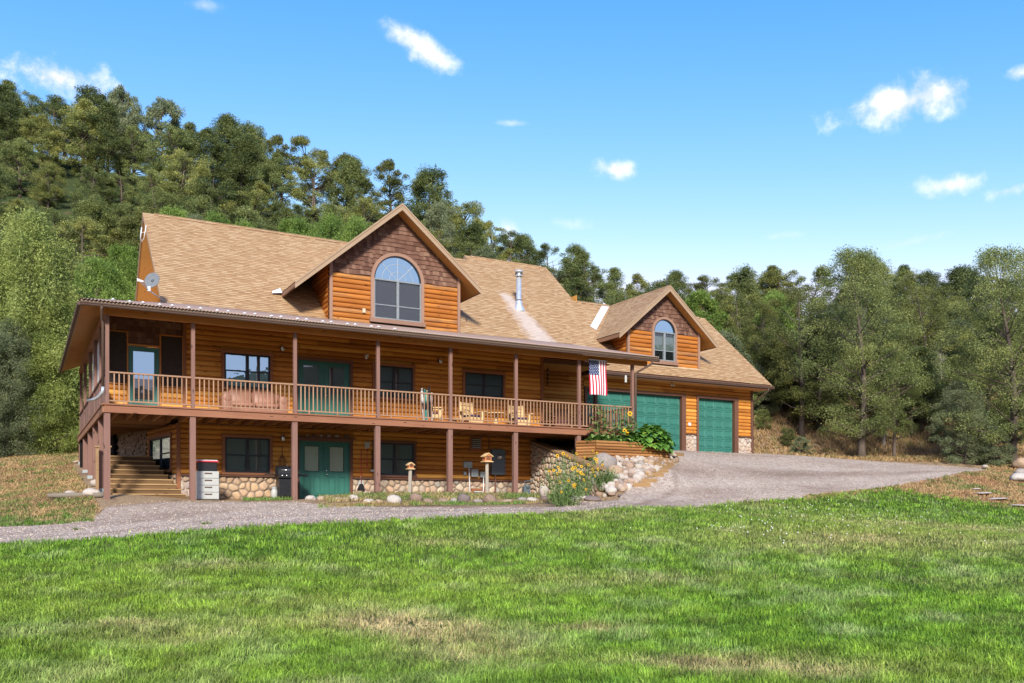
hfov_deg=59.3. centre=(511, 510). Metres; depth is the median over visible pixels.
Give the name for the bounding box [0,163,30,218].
pine tree
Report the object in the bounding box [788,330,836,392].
pine tree
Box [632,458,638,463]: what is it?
cobble
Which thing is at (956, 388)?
juniper bush
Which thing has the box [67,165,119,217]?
pine tree
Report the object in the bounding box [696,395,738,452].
garage door
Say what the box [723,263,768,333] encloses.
tree
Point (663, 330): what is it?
arched window
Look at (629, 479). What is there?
cobble
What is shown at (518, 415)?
log chair
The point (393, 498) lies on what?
border stone
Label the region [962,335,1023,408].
pine tree
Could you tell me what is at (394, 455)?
window
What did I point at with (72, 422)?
juniper tree
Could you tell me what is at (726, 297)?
pine tree
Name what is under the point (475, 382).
window
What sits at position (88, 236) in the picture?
pine tree
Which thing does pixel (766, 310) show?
pine tree
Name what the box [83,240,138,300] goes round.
leafy tree
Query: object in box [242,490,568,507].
bed weeds
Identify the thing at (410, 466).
birdhouse post
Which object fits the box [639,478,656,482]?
timber step
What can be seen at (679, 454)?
timber step
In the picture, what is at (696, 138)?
sky
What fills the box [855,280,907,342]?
pine tree
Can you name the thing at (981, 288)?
pine tree
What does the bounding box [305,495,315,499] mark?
border stone
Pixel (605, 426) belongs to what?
sunflower
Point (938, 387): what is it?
pine tree
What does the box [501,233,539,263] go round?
juniper tree
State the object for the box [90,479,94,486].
rock
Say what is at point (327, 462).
double door
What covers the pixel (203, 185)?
pine tree
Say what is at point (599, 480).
feathery bush
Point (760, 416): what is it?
scrub bush
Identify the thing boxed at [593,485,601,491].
edge stone
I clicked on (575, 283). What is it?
pine tree
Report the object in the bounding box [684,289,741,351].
leafy tree
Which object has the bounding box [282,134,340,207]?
pine tree
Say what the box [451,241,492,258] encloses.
pine tree
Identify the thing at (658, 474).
timber step
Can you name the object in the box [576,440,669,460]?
log planter
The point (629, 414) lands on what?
sunflower
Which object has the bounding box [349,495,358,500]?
border stone
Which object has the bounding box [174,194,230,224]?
pine tree
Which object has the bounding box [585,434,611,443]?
herb plant
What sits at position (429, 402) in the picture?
ski
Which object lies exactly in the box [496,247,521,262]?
pine tree
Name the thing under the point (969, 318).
pine tree
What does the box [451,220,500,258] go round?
juniper tree
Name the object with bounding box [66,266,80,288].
pine tree
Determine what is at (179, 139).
pine tree
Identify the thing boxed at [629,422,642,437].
sunflower
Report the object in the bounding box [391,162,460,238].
juniper tree
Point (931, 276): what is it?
juniper tree
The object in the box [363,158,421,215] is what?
pine tree
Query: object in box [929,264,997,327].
tree
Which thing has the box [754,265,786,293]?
pine tree
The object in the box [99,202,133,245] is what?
pine tree
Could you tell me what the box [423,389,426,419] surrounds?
ski
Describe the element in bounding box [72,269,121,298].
leafy tree
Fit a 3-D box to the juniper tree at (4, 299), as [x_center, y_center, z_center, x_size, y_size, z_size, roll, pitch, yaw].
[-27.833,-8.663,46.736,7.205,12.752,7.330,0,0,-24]
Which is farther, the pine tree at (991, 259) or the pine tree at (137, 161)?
the pine tree at (137, 161)
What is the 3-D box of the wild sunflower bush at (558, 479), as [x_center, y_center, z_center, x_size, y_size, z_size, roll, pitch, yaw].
[1.478,-0.989,27.717,1.063,1.632,1.137,0,0,32]
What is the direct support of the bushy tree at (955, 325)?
on the ground at (118, 499)
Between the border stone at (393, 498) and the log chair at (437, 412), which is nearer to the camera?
the border stone at (393, 498)
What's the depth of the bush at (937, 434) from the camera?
51.75 m
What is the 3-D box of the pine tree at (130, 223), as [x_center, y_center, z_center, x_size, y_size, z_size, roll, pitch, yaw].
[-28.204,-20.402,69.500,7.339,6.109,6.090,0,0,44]
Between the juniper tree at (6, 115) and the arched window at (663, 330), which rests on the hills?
the juniper tree at (6, 115)
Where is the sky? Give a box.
[0,0,1023,324]
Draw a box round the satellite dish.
[137,273,165,301]
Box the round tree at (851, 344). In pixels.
[804,318,868,397]
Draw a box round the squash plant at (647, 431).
[633,423,675,450]
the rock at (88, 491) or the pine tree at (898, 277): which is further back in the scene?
the pine tree at (898, 277)
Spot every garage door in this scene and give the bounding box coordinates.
[583,386,686,450]
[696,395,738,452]
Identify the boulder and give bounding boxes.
[593,453,616,469]
[1009,473,1023,481]
[1012,458,1023,468]
[1013,468,1023,473]
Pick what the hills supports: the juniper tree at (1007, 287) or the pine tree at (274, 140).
the pine tree at (274, 140)
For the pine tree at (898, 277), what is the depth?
67.67 m
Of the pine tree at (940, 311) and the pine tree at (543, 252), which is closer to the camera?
the pine tree at (940, 311)
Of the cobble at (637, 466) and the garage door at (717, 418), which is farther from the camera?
the garage door at (717, 418)
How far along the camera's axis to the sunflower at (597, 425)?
34.14 m
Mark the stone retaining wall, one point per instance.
(542, 452)
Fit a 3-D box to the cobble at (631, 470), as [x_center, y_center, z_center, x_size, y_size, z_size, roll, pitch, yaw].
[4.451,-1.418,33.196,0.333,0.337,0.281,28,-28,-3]
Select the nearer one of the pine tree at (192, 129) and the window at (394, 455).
the window at (394, 455)
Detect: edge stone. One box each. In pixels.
[583,495,600,500]
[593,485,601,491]
[605,487,616,493]
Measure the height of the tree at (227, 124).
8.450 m
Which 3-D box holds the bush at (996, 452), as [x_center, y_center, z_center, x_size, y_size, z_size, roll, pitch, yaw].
[24.564,-3.261,45.997,2.241,2.226,2.199,0,0,-29]
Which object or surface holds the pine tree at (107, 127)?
on the hills
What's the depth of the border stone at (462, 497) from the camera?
29.15 m
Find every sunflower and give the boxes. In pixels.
[587,405,607,440]
[596,409,610,440]
[608,422,623,440]
[611,404,627,439]
[616,411,638,441]
[617,426,630,441]
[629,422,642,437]
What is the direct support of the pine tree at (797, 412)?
on the ground at (118, 499)
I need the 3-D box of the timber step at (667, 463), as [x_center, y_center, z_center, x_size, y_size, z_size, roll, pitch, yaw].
[5.863,-1.804,34.750,0.170,0.170,1.228,0,0,43]
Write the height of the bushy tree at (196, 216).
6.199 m
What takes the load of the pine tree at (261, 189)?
on the hills
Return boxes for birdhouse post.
[406,462,414,492]
[480,453,492,493]
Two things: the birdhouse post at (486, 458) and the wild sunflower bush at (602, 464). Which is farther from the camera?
the wild sunflower bush at (602, 464)
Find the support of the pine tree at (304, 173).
on the hills
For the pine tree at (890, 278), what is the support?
on the ground at (118, 499)
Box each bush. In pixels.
[537,452,582,503]
[547,479,586,506]
[561,451,598,495]
[580,450,604,482]
[593,467,616,490]
[604,469,620,481]
[753,363,784,413]
[755,409,772,428]
[780,428,796,446]
[790,436,815,454]
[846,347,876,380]
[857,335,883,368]
[898,336,921,350]
[925,379,998,465]
[930,425,954,444]
[971,429,1018,465]
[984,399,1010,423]
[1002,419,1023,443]
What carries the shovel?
hanging from the log house
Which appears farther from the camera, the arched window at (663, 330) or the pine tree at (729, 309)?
the pine tree at (729, 309)
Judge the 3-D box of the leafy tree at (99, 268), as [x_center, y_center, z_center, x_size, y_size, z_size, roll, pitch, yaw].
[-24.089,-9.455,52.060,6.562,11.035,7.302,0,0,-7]
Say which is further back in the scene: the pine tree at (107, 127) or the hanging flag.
the pine tree at (107, 127)
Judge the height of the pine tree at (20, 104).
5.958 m
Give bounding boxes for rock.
[82,488,99,496]
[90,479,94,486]
[607,465,623,472]
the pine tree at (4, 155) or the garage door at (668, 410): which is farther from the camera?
the pine tree at (4, 155)
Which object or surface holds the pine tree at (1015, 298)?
on the ground at (118, 499)
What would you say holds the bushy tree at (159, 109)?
on the hills
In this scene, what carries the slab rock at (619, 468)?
on the ground at (118, 499)
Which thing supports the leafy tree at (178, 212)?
on the ground at (118, 499)
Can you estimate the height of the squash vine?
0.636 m
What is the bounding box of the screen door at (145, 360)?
[128,346,158,405]
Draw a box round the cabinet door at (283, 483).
[279,479,290,495]
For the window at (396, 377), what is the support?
in the log house
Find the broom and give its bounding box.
[357,449,364,489]
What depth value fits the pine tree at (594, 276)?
74.78 m
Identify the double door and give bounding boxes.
[297,356,353,415]
[298,437,353,498]
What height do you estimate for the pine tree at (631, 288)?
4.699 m
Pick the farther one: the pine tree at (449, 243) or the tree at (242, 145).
the tree at (242, 145)
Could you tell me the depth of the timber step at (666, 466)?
34.34 m
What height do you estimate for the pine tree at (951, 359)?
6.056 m
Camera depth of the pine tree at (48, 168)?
78.81 m
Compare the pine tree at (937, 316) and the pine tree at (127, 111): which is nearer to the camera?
the pine tree at (937, 316)
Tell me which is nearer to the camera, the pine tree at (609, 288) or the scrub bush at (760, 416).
the scrub bush at (760, 416)
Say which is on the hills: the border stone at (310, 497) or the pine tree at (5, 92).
the pine tree at (5, 92)
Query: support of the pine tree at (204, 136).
on the hills
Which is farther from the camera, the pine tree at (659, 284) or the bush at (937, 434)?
the pine tree at (659, 284)
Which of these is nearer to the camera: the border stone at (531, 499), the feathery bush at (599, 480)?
the border stone at (531, 499)
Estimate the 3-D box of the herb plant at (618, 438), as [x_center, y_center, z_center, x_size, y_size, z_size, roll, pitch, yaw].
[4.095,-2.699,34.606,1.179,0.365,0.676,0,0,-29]
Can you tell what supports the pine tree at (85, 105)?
on the hills
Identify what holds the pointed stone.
on the ground at (118, 499)
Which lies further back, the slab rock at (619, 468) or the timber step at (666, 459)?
the timber step at (666, 459)
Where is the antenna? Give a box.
[140,227,145,240]
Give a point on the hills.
(63, 208)
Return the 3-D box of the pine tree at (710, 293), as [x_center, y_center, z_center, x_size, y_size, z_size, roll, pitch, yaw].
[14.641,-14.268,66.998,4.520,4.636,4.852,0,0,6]
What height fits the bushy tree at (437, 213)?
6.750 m
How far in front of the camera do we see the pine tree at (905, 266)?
72.12 m
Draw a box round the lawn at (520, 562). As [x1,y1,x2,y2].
[0,489,1023,682]
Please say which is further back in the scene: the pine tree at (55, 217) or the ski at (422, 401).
the pine tree at (55, 217)
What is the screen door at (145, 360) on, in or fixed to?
in the log house
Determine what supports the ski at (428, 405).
in the ski bucket
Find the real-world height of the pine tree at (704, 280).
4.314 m
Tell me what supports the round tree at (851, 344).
on the ground at (118, 499)
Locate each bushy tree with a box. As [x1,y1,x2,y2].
[90,84,148,167]
[123,96,190,174]
[187,213,204,220]
[422,200,459,254]
[471,245,497,258]
[718,328,760,407]
[832,304,875,371]
[930,317,996,411]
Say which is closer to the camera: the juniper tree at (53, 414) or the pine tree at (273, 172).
the juniper tree at (53, 414)
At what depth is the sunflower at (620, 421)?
34.63 m
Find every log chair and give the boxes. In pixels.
[423,397,443,420]
[457,401,486,422]
[506,405,532,424]
[550,409,573,426]
[581,408,602,428]
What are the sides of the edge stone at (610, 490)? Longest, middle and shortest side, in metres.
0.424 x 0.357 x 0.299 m
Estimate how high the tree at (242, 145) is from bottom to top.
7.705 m
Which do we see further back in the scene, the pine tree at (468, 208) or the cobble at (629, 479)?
the pine tree at (468, 208)
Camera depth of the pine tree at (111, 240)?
67.40 m
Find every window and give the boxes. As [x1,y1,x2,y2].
[148,432,173,472]
[220,349,273,391]
[221,434,272,474]
[369,253,425,327]
[372,362,415,400]
[372,440,416,477]
[461,369,505,399]
[651,317,678,365]
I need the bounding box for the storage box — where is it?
[196,460,218,470]
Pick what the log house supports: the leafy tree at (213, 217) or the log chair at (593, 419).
the log chair at (593, 419)
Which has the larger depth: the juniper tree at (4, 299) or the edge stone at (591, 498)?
the juniper tree at (4, 299)
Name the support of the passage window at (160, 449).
in the log house
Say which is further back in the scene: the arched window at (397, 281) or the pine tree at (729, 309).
the pine tree at (729, 309)
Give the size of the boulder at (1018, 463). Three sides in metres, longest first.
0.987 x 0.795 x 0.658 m
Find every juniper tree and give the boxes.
[0,99,32,166]
[0,199,93,453]
[0,234,35,288]
[0,247,45,450]
[0,316,46,456]
[0,333,83,454]
[0,353,18,455]
[2,276,92,452]
[41,367,88,451]
[61,323,92,450]
[63,192,114,257]
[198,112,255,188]
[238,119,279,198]
[265,215,286,231]
[320,203,347,241]
[323,153,376,226]
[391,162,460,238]
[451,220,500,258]
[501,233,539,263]
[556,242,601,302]
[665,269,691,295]
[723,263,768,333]
[830,251,890,326]
[911,269,947,317]
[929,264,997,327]
[975,312,1020,375]
[985,277,1022,314]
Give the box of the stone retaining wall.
[530,440,605,495]
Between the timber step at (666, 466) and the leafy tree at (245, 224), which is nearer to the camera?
the timber step at (666, 466)
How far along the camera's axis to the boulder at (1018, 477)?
40.57 m
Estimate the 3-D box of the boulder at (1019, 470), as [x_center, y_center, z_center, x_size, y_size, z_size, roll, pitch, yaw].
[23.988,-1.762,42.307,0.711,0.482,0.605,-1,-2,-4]
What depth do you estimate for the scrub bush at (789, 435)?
51.70 m
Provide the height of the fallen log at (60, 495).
0.175 m
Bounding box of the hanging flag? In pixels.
[588,359,606,395]
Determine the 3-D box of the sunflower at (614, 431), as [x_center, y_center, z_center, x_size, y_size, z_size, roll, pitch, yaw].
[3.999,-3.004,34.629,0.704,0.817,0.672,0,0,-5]
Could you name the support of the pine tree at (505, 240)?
on the ground at (118, 499)
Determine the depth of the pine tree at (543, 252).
80.26 m
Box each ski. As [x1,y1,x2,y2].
[421,388,424,419]
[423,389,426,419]
[426,390,428,419]
[428,386,430,418]
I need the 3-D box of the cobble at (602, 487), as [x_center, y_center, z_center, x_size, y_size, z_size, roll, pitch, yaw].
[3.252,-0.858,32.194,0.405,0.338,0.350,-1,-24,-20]
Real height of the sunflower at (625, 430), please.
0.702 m
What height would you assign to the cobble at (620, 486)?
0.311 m
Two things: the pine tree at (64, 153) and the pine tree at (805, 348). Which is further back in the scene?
the pine tree at (64, 153)
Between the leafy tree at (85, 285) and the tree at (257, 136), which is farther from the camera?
the tree at (257, 136)
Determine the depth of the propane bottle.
30.33 m
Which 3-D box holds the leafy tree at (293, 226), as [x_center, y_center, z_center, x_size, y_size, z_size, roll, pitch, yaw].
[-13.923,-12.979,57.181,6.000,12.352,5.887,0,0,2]
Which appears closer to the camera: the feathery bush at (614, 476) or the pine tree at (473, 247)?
the feathery bush at (614, 476)
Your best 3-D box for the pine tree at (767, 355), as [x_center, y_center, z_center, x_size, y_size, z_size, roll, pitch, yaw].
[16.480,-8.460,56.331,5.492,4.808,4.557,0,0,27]
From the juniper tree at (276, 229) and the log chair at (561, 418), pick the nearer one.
the log chair at (561, 418)
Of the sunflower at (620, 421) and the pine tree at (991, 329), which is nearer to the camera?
the sunflower at (620, 421)
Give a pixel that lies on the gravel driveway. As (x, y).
(677, 484)
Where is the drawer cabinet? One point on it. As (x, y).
(207, 485)
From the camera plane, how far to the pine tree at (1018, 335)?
59.14 m
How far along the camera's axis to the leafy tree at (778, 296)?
59.26 m
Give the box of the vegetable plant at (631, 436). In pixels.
[622,430,640,446]
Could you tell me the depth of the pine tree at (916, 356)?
52.76 m
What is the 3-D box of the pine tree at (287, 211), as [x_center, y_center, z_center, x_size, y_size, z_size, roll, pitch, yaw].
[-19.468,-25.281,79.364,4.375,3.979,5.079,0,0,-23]
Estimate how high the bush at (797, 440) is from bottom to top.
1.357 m
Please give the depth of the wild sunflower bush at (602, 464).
32.56 m
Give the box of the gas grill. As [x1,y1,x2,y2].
[265,465,307,497]
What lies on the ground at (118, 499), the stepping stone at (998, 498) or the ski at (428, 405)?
the stepping stone at (998, 498)
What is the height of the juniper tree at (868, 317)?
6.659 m
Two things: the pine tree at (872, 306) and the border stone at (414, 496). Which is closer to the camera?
the border stone at (414, 496)
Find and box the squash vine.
[656,438,675,452]
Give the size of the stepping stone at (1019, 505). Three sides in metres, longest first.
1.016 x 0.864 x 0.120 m
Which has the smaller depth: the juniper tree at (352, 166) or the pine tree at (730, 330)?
the pine tree at (730, 330)
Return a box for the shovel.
[364,442,369,448]
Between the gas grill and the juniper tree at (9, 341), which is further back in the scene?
the juniper tree at (9, 341)
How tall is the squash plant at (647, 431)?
1.147 m
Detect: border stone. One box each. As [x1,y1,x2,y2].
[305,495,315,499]
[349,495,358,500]
[387,495,400,503]
[410,493,422,501]
[422,498,433,503]
[437,498,448,502]
[457,493,469,501]
[483,494,496,501]
[526,497,538,501]
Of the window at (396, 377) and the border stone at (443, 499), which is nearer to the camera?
the border stone at (443, 499)
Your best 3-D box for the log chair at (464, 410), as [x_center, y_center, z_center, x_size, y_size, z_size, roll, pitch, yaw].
[-1.540,-3.652,34.094,0.860,1.006,0.756,0,0,-41]
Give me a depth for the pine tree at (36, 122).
85.78 m
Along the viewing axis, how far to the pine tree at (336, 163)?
90.99 m
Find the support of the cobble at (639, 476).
on the ground at (118, 499)
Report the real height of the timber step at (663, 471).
0.170 m
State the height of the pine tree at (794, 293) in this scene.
9.193 m
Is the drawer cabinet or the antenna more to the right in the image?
the drawer cabinet
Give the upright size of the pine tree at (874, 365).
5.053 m
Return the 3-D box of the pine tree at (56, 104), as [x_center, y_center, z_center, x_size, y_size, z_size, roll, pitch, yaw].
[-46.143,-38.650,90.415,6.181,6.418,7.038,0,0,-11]
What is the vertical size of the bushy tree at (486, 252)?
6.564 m
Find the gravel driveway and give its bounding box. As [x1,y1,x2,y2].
[0,450,981,543]
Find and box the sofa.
[219,389,287,411]
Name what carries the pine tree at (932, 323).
on the ground at (118, 499)
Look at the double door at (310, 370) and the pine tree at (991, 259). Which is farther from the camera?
the pine tree at (991, 259)
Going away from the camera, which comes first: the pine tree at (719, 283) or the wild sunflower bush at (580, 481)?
the wild sunflower bush at (580, 481)
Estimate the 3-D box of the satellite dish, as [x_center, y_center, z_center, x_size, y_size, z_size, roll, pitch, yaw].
[-12.785,-8.045,31.970,0.520,0.893,1.669,0,0,23]
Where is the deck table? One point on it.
(499, 413)
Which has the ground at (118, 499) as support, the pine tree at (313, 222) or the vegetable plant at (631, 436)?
the pine tree at (313, 222)
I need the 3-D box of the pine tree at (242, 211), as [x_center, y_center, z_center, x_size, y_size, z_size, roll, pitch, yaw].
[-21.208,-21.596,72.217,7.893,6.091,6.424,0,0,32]
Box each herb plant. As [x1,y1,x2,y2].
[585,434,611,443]
[609,436,628,441]
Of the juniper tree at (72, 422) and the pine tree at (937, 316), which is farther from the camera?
the pine tree at (937, 316)
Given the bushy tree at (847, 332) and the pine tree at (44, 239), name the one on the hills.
the pine tree at (44, 239)
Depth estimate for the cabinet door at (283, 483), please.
30.34 m
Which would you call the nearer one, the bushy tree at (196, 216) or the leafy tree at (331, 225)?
the leafy tree at (331, 225)
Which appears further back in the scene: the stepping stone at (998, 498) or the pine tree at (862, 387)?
the pine tree at (862, 387)
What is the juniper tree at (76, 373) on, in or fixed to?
on the ground at (118, 499)
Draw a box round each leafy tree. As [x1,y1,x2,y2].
[43,288,96,397]
[57,251,135,301]
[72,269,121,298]
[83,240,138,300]
[137,204,189,245]
[204,210,231,224]
[232,216,257,228]
[277,213,320,237]
[308,207,345,240]
[325,211,371,241]
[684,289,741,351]
[744,289,801,363]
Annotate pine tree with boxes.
[0,84,33,139]
[0,137,56,197]
[0,144,12,166]
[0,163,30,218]
[0,197,43,234]
[1,79,35,141]
[3,210,65,287]
[8,89,62,144]
[10,244,74,311]
[14,112,65,170]
[21,94,77,160]
[28,159,70,209]
[30,97,117,181]
[37,206,75,251]
[43,100,78,156]
[49,84,118,143]
[52,215,118,280]
[65,101,149,185]
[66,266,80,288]
[67,93,137,162]
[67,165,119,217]
[86,227,138,270]
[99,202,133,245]
[101,167,142,210]
[109,123,168,183]
[113,204,161,249]
[124,186,182,247]
[130,168,174,209]
[137,120,220,191]
[146,148,214,212]
[161,127,247,195]
[163,121,214,173]
[174,176,243,224]
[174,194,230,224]
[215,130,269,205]
[219,180,281,228]
[232,205,275,229]
[242,152,307,222]
[254,134,310,203]
[269,200,316,229]
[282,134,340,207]
[285,158,344,221]
[305,221,338,239]
[318,152,379,206]
[334,196,386,233]
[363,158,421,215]
[427,226,464,257]
[433,200,495,255]
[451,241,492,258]
[479,220,513,257]
[494,229,541,264]
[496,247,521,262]
[529,242,566,282]
[537,256,581,296]
[560,252,607,300]
[564,277,603,303]
[587,267,632,302]
[598,291,630,305]
[619,273,651,298]
[633,278,688,300]
[683,274,730,311]
[686,286,735,328]
[693,288,729,323]
[711,318,778,364]
[712,273,757,299]
[717,293,764,354]
[731,300,794,404]
[749,284,853,436]
[750,383,759,419]
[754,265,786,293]
[754,338,816,413]
[755,268,820,319]
[763,328,883,431]
[775,293,813,337]
[787,244,951,460]
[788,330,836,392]
[791,264,849,324]
[793,344,858,400]
[823,303,871,336]
[844,341,916,416]
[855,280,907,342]
[862,303,906,373]
[864,264,910,309]
[867,346,931,456]
[869,304,944,365]
[869,346,953,431]
[870,268,971,400]
[880,269,934,318]
[885,344,937,437]
[887,264,928,310]
[897,302,930,339]
[912,297,998,375]
[926,296,965,341]
[926,298,1023,452]
[927,243,1023,464]
[935,328,999,406]
[954,272,998,312]
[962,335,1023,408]
[991,286,1023,315]
[1011,316,1023,374]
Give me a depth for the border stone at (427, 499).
27.81 m
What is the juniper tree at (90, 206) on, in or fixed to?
on the hills
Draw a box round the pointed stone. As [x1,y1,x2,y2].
[539,485,548,496]
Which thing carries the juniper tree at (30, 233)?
on the ground at (118, 499)
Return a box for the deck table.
[485,412,505,423]
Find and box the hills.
[0,152,340,277]
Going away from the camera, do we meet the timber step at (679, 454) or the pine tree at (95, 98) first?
the timber step at (679, 454)
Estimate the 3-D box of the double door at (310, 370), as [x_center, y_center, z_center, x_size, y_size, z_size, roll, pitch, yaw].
[-6.732,-4.320,32.167,2.150,2.240,0.175,0,0,-29]
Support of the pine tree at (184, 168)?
on the hills
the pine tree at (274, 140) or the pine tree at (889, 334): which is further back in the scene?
the pine tree at (274, 140)
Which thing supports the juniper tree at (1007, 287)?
on the ground at (118, 499)
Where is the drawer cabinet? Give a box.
[196,471,218,499]
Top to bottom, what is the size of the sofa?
0.921 m
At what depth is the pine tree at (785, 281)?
69.08 m
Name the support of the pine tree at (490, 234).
on the ground at (118, 499)
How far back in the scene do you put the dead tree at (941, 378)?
53.98 m
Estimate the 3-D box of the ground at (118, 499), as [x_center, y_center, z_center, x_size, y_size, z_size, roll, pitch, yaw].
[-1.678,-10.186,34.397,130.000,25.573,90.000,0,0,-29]
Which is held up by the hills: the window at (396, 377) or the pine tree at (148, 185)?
the pine tree at (148, 185)
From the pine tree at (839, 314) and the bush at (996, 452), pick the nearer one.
the bush at (996, 452)
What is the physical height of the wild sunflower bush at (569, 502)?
0.887 m
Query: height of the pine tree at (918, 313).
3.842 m
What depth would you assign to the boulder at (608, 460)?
33.15 m
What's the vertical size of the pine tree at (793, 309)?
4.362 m
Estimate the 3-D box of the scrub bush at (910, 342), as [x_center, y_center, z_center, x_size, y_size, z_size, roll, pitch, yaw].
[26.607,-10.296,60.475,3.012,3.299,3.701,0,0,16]
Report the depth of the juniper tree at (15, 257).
64.04 m
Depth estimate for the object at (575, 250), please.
78.56 m
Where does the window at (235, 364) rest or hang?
in the log house
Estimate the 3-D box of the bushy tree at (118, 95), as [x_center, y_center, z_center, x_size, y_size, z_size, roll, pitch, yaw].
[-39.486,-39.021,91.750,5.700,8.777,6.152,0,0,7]
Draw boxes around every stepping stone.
[989,498,1007,499]
[1009,504,1023,506]
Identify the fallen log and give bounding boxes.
[47,492,83,497]
[92,492,102,497]
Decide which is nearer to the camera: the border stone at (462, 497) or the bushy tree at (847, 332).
the border stone at (462, 497)
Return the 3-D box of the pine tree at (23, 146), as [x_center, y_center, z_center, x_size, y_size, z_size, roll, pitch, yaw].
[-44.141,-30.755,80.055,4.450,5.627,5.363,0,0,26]
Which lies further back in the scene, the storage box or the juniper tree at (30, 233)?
the juniper tree at (30, 233)
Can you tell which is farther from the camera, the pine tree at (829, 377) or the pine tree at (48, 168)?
the pine tree at (48, 168)
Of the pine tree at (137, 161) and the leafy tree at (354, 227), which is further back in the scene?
the pine tree at (137, 161)
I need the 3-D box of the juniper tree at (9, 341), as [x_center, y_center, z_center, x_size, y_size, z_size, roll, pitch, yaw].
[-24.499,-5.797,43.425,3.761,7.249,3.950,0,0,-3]
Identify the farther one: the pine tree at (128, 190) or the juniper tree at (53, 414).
the pine tree at (128, 190)
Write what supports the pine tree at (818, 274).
on the ground at (118, 499)
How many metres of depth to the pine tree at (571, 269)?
72.95 m
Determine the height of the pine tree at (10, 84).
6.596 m
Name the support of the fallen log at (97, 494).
on the ground at (118, 499)
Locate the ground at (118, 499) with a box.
[0,284,1023,526]
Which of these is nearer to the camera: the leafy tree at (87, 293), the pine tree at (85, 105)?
the leafy tree at (87, 293)
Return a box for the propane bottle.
[271,487,277,496]
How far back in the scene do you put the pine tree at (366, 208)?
77.02 m
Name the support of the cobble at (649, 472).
on the ground at (118, 499)
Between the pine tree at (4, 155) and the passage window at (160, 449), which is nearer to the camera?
the passage window at (160, 449)
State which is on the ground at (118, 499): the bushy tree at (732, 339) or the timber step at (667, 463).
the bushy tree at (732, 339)
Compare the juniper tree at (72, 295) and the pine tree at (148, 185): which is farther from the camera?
the pine tree at (148, 185)
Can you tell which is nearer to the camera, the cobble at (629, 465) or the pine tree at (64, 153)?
the cobble at (629, 465)
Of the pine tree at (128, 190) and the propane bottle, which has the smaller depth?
the propane bottle
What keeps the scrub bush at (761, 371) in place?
on the ground at (118, 499)
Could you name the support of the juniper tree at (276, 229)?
on the ground at (118, 499)
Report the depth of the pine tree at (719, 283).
74.36 m
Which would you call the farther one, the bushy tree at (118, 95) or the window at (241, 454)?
the bushy tree at (118, 95)
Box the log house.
[59,203,774,499]
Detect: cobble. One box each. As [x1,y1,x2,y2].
[597,482,606,491]
[616,483,623,490]
[625,462,633,467]
[625,477,634,482]
[628,468,634,473]
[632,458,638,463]
[632,474,642,481]
[634,464,642,468]
[644,470,652,476]
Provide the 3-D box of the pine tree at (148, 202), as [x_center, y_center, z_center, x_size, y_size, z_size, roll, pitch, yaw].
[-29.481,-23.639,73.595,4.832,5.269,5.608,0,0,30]
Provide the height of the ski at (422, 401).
1.151 m
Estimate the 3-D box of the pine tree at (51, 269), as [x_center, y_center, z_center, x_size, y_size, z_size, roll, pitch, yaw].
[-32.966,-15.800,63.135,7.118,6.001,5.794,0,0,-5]
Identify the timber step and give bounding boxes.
[633,483,649,486]
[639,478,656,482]
[645,473,663,476]
[652,464,670,468]
[653,468,668,472]
[654,461,673,465]
[658,458,677,462]
[671,452,683,455]
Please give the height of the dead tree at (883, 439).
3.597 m
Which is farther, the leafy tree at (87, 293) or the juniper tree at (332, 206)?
the juniper tree at (332, 206)
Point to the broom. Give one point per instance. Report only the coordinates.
(361, 486)
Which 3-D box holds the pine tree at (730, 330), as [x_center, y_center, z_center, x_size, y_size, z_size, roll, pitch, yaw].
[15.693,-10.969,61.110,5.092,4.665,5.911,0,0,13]
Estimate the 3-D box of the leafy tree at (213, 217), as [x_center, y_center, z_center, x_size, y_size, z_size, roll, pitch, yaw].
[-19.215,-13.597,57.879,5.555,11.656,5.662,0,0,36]
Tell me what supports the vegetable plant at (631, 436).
in the log planter
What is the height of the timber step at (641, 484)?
0.170 m
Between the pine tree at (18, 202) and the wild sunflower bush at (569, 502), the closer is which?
the wild sunflower bush at (569, 502)
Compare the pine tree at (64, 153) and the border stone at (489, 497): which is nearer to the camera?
the border stone at (489, 497)
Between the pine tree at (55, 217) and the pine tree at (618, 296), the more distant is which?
the pine tree at (55, 217)
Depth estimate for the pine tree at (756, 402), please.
52.52 m

